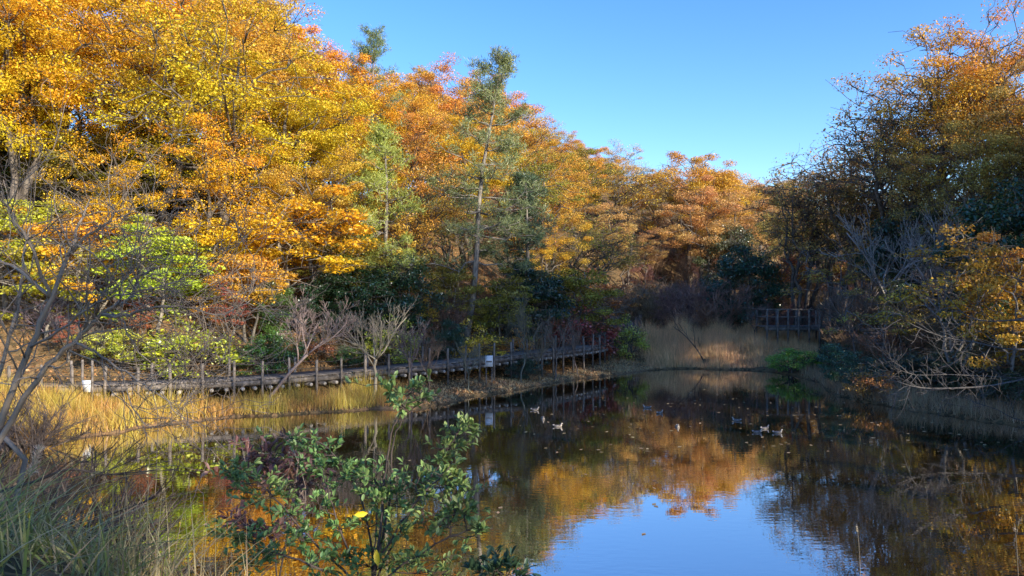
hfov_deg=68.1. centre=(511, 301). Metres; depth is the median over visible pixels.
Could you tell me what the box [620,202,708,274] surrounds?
broadleaf tree
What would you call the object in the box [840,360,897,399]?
russet bush
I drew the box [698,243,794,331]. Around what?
evergreen tree
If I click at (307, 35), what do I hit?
broadleaf tree
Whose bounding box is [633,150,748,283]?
broadleaf tree
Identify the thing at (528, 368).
leafy shrub
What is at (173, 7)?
broadleaf tree
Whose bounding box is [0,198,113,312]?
understory tree
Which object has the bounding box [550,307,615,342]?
bare shrub
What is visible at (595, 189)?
broadleaf tree
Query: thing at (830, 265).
broadleaf tree
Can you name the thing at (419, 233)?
broadleaf tree
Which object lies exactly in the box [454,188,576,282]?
broadleaf tree
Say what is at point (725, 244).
evergreen tree
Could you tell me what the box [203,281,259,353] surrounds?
understory tree
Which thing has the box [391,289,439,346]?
understory tree
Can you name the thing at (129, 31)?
broadleaf tree
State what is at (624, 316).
bare shrub
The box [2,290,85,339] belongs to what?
bare shrub
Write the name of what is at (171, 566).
thin grass
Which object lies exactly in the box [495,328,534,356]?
leafy shrub
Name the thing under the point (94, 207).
broadleaf tree
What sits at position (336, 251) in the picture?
understory tree
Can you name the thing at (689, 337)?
dead tree
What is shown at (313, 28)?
broadleaf tree
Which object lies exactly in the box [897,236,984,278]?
bare shrub
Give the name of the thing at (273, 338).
leafy shrub
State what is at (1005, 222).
evergreen tree
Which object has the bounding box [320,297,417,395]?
bare tree
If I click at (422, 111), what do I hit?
broadleaf tree
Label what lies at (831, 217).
broadleaf tree
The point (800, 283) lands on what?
broadleaf tree
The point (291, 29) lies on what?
broadleaf tree
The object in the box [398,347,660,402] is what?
bank grass
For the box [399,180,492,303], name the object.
broadleaf tree
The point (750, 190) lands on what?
broadleaf tree
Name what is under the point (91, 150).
understory tree
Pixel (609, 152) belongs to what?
broadleaf tree
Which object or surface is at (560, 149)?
broadleaf tree
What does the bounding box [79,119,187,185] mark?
understory tree
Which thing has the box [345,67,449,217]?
broadleaf tree
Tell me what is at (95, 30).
broadleaf tree
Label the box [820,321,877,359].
bare shrub
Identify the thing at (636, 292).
bare shrub
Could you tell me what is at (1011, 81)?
broadleaf tree
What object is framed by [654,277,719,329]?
bare shrub
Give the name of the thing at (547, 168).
broadleaf tree
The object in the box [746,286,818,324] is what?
bare shrub
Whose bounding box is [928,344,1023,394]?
evergreen shrub
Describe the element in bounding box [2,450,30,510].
twiggy shrub
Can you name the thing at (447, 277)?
understory tree
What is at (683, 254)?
bare shrub
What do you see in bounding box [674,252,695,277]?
bare shrub
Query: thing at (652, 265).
bare shrub
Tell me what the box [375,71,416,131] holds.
broadleaf tree
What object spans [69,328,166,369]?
leafy shrub
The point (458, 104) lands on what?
broadleaf tree
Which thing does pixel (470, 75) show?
broadleaf tree
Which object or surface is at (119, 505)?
twiggy shrub
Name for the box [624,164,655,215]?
broadleaf tree
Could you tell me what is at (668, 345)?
reeds
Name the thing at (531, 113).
broadleaf tree
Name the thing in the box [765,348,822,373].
evergreen shrub
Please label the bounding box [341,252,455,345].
understory tree
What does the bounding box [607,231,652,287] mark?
broadleaf tree
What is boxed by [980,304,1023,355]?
bare shrub
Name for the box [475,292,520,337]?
bare shrub
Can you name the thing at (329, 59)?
broadleaf tree
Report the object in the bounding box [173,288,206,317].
bare shrub
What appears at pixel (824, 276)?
broadleaf tree
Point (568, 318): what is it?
bare shrub
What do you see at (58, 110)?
broadleaf tree
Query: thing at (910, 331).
broadleaf tree
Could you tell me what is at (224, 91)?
broadleaf tree
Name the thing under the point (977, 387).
bare tree
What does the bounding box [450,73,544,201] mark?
broadleaf tree
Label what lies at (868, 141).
broadleaf tree
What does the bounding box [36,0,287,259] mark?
broadleaf tree
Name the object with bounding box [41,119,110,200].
broadleaf tree
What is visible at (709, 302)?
bare shrub
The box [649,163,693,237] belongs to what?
broadleaf tree
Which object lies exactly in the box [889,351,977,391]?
evergreen shrub
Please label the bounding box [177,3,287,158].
broadleaf tree
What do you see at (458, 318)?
bare shrub
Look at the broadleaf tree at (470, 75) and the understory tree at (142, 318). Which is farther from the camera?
the broadleaf tree at (470, 75)
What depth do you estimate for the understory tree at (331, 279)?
34.50 m
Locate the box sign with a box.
[485,355,492,386]
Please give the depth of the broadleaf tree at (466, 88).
70.54 m
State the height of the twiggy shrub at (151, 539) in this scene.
1.656 m
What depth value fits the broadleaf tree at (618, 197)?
88.41 m
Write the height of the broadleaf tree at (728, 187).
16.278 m
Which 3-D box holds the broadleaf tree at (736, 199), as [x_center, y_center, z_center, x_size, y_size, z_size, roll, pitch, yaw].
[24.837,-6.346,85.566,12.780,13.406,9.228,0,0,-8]
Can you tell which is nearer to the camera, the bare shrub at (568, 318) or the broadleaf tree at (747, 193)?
the bare shrub at (568, 318)
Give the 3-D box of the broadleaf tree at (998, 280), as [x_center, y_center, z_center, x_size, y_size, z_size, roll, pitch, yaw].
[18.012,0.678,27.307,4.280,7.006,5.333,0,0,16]
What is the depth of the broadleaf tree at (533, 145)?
76.62 m
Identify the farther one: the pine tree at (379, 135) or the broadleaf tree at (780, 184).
the broadleaf tree at (780, 184)
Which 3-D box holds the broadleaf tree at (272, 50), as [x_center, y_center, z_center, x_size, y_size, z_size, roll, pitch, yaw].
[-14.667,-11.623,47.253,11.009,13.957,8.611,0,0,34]
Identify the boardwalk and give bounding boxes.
[0,314,641,403]
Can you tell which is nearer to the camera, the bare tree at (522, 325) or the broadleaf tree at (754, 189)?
the bare tree at (522, 325)
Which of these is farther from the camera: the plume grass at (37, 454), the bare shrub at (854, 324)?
the bare shrub at (854, 324)
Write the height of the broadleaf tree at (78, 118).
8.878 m
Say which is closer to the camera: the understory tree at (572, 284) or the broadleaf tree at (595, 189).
the understory tree at (572, 284)
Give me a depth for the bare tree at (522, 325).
36.34 m
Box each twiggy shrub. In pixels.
[0,381,104,451]
[0,425,122,544]
[0,427,202,574]
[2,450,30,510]
[11,510,174,574]
[56,502,200,573]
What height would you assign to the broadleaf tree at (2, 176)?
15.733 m
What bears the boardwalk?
on the ground at (668, 269)
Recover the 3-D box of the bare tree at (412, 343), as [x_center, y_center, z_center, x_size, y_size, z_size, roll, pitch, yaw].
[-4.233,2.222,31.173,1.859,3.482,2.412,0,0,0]
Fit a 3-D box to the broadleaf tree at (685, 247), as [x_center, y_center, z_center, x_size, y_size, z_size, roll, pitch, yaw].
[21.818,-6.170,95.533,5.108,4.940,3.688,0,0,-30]
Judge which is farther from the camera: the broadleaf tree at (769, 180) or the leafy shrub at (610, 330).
the broadleaf tree at (769, 180)
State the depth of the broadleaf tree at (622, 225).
70.81 m
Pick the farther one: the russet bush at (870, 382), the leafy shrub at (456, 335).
the leafy shrub at (456, 335)
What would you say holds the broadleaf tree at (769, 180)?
on the ground at (668, 269)
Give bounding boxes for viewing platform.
[751,308,830,347]
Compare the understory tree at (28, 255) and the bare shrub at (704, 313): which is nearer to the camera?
the understory tree at (28, 255)
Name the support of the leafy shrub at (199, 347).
on the ground at (668, 269)
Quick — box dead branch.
[0,423,199,494]
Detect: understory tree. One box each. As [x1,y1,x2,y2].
[0,114,96,202]
[0,139,36,195]
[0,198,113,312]
[0,200,155,332]
[0,225,111,341]
[3,132,131,222]
[49,315,94,362]
[69,107,122,182]
[74,124,172,213]
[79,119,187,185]
[85,211,225,338]
[93,137,300,230]
[103,130,201,213]
[105,292,155,352]
[159,214,279,311]
[186,251,298,343]
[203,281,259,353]
[204,115,318,205]
[238,175,384,315]
[250,112,332,199]
[250,281,299,342]
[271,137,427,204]
[281,269,368,340]
[291,225,400,303]
[318,259,403,342]
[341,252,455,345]
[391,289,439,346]
[395,259,488,332]
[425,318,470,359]
[464,266,540,346]
[493,263,577,348]
[503,256,639,343]
[570,266,655,336]
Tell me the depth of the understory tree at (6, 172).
42.67 m
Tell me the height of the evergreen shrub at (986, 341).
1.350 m
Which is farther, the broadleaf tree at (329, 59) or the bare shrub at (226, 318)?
the broadleaf tree at (329, 59)
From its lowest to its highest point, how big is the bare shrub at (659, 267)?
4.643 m
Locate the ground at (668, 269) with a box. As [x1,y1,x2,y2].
[0,151,1023,575]
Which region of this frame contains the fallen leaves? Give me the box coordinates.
[0,179,666,405]
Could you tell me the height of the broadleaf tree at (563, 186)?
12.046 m
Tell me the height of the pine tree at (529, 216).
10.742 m
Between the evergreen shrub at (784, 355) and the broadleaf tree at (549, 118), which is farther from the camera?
the broadleaf tree at (549, 118)
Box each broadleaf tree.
[0,0,86,255]
[0,0,112,162]
[0,0,130,218]
[0,0,169,219]
[0,2,95,213]
[0,16,88,185]
[31,141,199,322]
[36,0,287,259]
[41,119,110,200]
[53,0,205,199]
[63,0,257,199]
[65,62,121,131]
[74,0,356,294]
[76,1,257,172]
[81,37,164,129]
[98,30,275,227]
[110,109,304,311]
[115,0,324,173]
[129,0,209,60]
[161,0,295,32]
[170,0,297,211]
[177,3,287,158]
[182,0,280,178]
[194,0,325,121]
[199,6,372,213]
[212,55,383,269]
[246,141,378,301]
[258,0,329,64]
[269,21,354,190]
[276,39,374,203]
[294,52,408,234]
[294,82,415,210]
[311,46,369,183]
[329,72,411,204]
[330,78,436,236]
[342,109,461,276]
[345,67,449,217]
[364,141,469,327]
[374,79,492,237]
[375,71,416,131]
[378,52,483,212]
[379,65,451,203]
[393,114,523,276]
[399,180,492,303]
[403,85,534,243]
[406,68,524,218]
[409,115,515,268]
[435,80,531,242]
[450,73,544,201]
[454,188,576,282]
[471,103,566,241]
[482,128,594,263]
[491,91,543,185]
[497,91,547,207]
[498,147,588,268]
[501,208,595,276]
[520,113,558,151]
[521,137,589,202]
[522,159,589,265]
[529,121,581,165]
[534,213,647,320]
[544,139,584,176]
[547,129,587,184]
[548,153,614,256]
[558,147,625,224]
[559,217,649,303]
[562,145,588,158]
[571,202,639,302]
[575,160,666,253]
[579,146,631,229]
[596,138,649,214]
[606,166,659,247]
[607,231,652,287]
[615,227,669,282]
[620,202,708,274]
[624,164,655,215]
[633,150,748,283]
[634,169,674,237]
[636,155,757,280]
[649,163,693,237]
[655,170,764,286]
[669,236,697,263]
[672,159,751,279]
[680,188,780,294]
[714,201,801,276]
[721,173,773,263]
[722,176,763,257]
[731,131,895,336]
[743,141,851,334]
[743,183,797,264]
[745,256,812,306]
[748,179,774,261]
[751,183,827,282]
[759,173,863,333]
[768,129,931,329]
[770,177,791,194]
[771,159,906,337]
[773,187,839,247]
[774,241,852,325]
[776,70,964,310]
[777,226,886,332]
[784,175,806,190]
[818,275,938,371]
[822,139,937,310]
[823,68,967,305]
[831,0,1023,296]
[831,71,986,297]
[870,216,1020,378]
[872,109,1002,309]
[888,99,1023,251]
[910,0,1023,245]
[916,27,1023,253]
[940,230,1023,394]
[964,59,1023,211]
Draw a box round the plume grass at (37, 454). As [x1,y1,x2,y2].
[22,443,44,535]
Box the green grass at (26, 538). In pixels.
[0,441,395,575]
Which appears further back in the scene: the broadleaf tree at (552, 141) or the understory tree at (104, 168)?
the broadleaf tree at (552, 141)
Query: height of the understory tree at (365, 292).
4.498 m
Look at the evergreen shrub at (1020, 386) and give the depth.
26.72 m
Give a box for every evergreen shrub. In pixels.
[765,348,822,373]
[811,340,852,368]
[815,342,858,387]
[836,350,883,393]
[862,349,934,380]
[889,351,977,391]
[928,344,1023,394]
[970,370,1023,404]
[981,332,1000,348]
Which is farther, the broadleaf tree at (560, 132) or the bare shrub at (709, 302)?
the broadleaf tree at (560, 132)
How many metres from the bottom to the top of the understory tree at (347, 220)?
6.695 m
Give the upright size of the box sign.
1.610 m
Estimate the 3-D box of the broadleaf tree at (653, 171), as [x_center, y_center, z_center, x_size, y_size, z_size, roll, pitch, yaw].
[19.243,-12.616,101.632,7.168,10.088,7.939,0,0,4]
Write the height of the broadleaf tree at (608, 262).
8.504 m
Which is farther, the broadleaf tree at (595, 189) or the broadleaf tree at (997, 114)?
the broadleaf tree at (595, 189)
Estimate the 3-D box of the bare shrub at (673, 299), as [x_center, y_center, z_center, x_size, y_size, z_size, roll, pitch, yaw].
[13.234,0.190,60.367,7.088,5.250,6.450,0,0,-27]
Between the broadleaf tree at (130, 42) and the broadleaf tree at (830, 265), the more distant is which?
the broadleaf tree at (830, 265)
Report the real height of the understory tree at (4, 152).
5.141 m
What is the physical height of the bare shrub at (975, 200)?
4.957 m
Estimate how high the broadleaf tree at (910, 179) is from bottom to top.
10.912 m
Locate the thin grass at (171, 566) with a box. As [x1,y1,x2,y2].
[1,457,394,575]
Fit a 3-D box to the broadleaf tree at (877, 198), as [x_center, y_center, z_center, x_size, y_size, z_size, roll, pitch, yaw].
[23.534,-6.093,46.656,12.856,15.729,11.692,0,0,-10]
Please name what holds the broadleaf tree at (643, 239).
on the ground at (668, 269)
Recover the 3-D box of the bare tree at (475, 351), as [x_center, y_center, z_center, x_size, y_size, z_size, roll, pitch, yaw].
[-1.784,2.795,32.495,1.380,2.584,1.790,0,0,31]
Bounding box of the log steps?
[860,328,919,366]
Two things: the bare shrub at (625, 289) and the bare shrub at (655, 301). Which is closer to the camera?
the bare shrub at (655, 301)
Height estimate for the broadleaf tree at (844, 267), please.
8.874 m
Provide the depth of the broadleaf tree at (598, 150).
97.85 m
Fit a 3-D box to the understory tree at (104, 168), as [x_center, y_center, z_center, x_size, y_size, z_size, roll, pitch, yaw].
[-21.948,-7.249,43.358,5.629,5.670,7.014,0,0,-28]
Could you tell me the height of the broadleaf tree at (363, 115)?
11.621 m
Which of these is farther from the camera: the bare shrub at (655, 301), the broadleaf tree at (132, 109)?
the bare shrub at (655, 301)
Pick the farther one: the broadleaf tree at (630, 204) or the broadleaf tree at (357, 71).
the broadleaf tree at (630, 204)
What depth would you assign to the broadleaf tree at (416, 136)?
46.96 m
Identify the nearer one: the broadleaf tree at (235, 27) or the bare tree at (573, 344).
the bare tree at (573, 344)
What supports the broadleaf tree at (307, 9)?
on the ground at (668, 269)
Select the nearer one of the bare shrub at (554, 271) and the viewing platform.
the viewing platform
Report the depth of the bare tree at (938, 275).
33.45 m
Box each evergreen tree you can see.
[692,222,768,298]
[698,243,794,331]
[850,201,957,315]
[921,175,1023,343]
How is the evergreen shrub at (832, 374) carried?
on the ground at (668, 269)
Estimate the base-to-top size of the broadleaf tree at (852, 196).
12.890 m
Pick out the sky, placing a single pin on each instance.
(744, 82)
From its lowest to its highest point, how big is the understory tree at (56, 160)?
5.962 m
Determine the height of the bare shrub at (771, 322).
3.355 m
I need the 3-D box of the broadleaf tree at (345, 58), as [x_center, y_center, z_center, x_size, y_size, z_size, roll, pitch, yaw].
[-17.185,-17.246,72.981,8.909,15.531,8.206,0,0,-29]
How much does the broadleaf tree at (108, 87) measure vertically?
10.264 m
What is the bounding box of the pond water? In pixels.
[0,369,1023,575]
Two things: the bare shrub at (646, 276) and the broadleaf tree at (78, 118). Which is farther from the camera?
the bare shrub at (646, 276)
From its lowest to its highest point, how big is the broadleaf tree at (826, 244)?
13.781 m
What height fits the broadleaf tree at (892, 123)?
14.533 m
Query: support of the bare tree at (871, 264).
on the ground at (668, 269)
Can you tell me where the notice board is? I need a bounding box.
[81,360,93,401]
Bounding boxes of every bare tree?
[0,64,329,534]
[267,284,376,397]
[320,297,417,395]
[388,317,430,389]
[402,323,445,389]
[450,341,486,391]
[504,290,559,382]
[520,327,559,379]
[532,307,580,379]
[558,315,584,374]
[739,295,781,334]
[811,270,892,367]
[819,204,955,331]
[841,230,1023,429]
[872,198,983,352]
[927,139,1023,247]
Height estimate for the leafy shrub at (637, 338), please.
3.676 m
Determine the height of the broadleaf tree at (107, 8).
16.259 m
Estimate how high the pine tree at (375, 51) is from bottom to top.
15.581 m
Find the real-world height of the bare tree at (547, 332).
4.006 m
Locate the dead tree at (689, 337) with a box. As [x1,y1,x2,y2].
[667,306,704,361]
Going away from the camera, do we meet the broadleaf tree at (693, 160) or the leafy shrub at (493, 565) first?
the leafy shrub at (493, 565)
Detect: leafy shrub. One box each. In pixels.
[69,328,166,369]
[134,313,255,378]
[204,369,492,575]
[233,328,315,375]
[293,326,338,365]
[326,345,363,367]
[348,313,422,369]
[445,318,507,373]
[461,544,540,575]
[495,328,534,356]
[503,358,550,379]
[543,304,623,360]
[614,313,650,359]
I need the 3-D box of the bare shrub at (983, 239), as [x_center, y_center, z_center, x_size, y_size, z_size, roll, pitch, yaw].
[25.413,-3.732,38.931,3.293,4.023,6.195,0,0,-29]
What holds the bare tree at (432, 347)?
on the ground at (668, 269)
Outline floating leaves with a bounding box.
[15,370,1016,533]
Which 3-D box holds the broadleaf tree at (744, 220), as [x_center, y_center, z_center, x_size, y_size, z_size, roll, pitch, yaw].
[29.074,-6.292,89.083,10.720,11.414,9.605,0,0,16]
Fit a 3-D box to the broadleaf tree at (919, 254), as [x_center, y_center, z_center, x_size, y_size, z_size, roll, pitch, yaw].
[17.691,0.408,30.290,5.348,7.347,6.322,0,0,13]
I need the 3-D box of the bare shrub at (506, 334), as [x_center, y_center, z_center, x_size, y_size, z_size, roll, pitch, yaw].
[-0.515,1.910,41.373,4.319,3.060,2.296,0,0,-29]
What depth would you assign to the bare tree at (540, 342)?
36.98 m
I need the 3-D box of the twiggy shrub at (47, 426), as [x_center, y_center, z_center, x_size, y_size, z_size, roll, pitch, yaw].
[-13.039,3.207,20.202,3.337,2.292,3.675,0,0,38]
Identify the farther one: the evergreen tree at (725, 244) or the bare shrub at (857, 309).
the evergreen tree at (725, 244)
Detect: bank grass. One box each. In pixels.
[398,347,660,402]
[795,360,1023,424]
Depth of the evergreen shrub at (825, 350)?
39.89 m
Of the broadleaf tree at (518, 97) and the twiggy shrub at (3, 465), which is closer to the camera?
the twiggy shrub at (3, 465)
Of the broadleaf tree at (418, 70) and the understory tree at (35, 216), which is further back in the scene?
the broadleaf tree at (418, 70)
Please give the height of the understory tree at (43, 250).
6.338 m
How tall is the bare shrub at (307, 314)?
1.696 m
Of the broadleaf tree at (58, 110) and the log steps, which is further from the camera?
the broadleaf tree at (58, 110)
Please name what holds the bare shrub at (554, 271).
on the ground at (668, 269)
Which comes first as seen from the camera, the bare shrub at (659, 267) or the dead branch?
the dead branch
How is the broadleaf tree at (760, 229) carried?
on the ground at (668, 269)
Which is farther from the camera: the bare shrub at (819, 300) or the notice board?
the bare shrub at (819, 300)
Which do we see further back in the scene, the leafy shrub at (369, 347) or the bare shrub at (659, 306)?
the bare shrub at (659, 306)
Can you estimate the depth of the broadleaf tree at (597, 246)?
58.52 m
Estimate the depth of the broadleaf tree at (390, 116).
52.00 m
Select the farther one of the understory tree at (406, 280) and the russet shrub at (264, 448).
the understory tree at (406, 280)
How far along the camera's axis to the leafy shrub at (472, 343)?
37.24 m
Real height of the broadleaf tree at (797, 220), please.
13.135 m
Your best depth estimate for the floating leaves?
23.04 m
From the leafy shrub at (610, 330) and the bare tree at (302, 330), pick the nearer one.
the bare tree at (302, 330)
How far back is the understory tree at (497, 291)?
40.47 m
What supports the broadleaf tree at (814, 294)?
on the ground at (668, 269)
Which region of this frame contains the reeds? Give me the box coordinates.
[633,311,821,368]
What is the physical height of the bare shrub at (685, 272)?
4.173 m
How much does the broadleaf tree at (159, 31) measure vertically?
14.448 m
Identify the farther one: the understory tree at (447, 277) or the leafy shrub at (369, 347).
the understory tree at (447, 277)
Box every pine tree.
[332,120,426,329]
[343,23,410,224]
[410,45,547,339]
[470,169,567,337]
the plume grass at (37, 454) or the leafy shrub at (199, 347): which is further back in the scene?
the leafy shrub at (199, 347)
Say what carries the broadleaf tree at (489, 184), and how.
on the ground at (668, 269)
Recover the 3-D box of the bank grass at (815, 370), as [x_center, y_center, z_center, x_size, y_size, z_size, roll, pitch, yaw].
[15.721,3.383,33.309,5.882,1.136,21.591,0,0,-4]
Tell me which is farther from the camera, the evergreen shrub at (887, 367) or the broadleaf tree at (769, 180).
the broadleaf tree at (769, 180)
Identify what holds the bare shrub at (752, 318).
on the ground at (668, 269)
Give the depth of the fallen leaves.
36.68 m
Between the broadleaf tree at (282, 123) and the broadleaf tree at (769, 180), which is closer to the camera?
the broadleaf tree at (282, 123)
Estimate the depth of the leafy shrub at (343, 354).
33.80 m
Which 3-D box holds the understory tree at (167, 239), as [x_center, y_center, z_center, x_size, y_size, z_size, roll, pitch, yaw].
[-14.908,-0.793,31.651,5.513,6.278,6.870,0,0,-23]
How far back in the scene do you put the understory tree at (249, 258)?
33.22 m
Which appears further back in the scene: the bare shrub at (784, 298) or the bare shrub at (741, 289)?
the bare shrub at (784, 298)
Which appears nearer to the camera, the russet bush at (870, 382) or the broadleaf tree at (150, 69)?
the russet bush at (870, 382)
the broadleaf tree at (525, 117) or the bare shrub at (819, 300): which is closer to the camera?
the bare shrub at (819, 300)
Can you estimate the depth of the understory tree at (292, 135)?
49.07 m
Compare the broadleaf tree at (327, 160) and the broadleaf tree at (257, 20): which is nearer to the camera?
the broadleaf tree at (327, 160)
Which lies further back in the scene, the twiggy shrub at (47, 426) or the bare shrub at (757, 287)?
the bare shrub at (757, 287)
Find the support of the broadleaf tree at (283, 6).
on the ground at (668, 269)
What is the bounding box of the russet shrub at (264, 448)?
[200,426,336,575]
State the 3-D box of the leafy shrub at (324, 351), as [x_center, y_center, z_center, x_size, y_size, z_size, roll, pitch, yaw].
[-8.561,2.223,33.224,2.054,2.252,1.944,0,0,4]
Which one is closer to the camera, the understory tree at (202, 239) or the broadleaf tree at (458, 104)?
the understory tree at (202, 239)
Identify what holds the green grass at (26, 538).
on the ground at (668, 269)
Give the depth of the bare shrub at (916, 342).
36.63 m
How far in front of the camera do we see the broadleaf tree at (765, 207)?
96.15 m
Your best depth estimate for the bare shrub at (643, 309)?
63.04 m
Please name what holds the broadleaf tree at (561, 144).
on the ground at (668, 269)
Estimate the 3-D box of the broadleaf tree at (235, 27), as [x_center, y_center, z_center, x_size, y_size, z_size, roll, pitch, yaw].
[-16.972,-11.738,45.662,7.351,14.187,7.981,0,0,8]
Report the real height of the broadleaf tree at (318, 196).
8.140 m
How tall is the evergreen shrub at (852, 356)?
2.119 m
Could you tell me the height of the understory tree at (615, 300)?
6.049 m
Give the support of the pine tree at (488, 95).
on the ground at (668, 269)
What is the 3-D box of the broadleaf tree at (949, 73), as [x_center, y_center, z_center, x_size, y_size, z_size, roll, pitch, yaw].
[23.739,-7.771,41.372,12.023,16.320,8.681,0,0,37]
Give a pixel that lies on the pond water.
(726, 498)
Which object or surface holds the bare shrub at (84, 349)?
on the ground at (668, 269)
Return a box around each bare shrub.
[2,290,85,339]
[64,321,130,366]
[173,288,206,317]
[215,296,256,328]
[280,298,334,331]
[338,311,371,341]
[397,290,467,340]
[469,312,540,351]
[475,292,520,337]
[533,247,581,289]
[543,265,565,293]
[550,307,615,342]
[556,307,576,322]
[598,287,638,316]
[604,301,645,321]
[618,281,672,318]
[620,282,657,296]
[621,274,680,328]
[623,283,702,329]
[625,240,669,279]
[629,264,660,285]
[629,288,688,324]
[641,244,671,280]
[647,272,716,325]
[649,279,679,306]
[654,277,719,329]
[657,276,765,329]
[663,296,747,331]
[669,247,717,270]
[669,261,719,291]
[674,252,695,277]
[684,282,743,326]
[719,299,782,327]
[728,277,819,331]
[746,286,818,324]
[747,299,823,331]
[754,296,790,320]
[793,276,833,321]
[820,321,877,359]
[824,287,894,332]
[833,299,876,333]
[845,325,933,363]
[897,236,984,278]
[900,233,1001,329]
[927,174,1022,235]
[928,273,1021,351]
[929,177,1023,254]
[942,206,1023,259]
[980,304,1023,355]
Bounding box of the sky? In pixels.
[64,0,1023,202]
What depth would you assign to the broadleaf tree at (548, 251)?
53.18 m
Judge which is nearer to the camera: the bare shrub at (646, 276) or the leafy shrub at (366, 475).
the leafy shrub at (366, 475)
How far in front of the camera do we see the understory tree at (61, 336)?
30.33 m
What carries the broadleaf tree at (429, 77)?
on the ground at (668, 269)
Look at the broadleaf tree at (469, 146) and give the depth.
49.39 m
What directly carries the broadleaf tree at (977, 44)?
on the ground at (668, 269)
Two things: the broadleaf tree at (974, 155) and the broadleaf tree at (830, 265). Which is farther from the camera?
the broadleaf tree at (830, 265)
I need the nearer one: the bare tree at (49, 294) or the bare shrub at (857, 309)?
the bare tree at (49, 294)
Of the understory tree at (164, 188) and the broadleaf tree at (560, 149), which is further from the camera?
the broadleaf tree at (560, 149)
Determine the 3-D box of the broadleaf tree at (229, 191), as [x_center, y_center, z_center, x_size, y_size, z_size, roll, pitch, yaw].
[-13.772,-3.897,34.849,8.613,10.262,6.219,0,0,-27]
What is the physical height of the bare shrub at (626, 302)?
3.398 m
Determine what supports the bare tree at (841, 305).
on the ground at (668, 269)
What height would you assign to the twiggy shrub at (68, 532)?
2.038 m
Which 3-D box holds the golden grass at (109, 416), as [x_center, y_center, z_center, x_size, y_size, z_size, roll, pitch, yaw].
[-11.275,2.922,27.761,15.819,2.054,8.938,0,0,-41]
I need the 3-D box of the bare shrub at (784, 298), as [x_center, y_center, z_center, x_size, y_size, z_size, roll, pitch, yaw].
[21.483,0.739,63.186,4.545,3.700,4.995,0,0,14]
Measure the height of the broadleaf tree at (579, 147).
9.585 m
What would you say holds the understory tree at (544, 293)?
on the ground at (668, 269)
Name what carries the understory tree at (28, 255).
on the ground at (668, 269)
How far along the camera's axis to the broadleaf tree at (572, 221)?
74.99 m
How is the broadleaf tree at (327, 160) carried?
on the ground at (668, 269)
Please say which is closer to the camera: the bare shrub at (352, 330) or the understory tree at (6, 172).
the bare shrub at (352, 330)
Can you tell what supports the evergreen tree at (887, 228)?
on the ground at (668, 269)
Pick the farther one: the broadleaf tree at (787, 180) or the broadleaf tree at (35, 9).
the broadleaf tree at (787, 180)
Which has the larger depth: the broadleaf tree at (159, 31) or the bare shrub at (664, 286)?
the bare shrub at (664, 286)
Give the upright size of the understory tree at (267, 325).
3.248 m
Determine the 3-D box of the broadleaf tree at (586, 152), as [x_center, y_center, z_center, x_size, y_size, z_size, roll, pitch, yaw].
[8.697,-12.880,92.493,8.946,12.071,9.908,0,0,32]
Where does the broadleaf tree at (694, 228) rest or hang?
on the ground at (668, 269)
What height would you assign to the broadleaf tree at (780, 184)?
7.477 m
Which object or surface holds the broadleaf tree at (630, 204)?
on the ground at (668, 269)
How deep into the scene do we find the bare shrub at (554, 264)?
61.73 m
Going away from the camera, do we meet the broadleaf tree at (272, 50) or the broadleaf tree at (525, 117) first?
the broadleaf tree at (272, 50)
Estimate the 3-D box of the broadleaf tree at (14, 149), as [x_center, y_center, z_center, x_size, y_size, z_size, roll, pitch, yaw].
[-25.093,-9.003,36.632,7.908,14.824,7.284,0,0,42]
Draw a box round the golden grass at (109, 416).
[0,363,408,444]
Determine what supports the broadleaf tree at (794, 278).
on the ground at (668, 269)
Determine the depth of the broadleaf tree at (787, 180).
127.57 m
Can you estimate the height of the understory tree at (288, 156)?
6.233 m

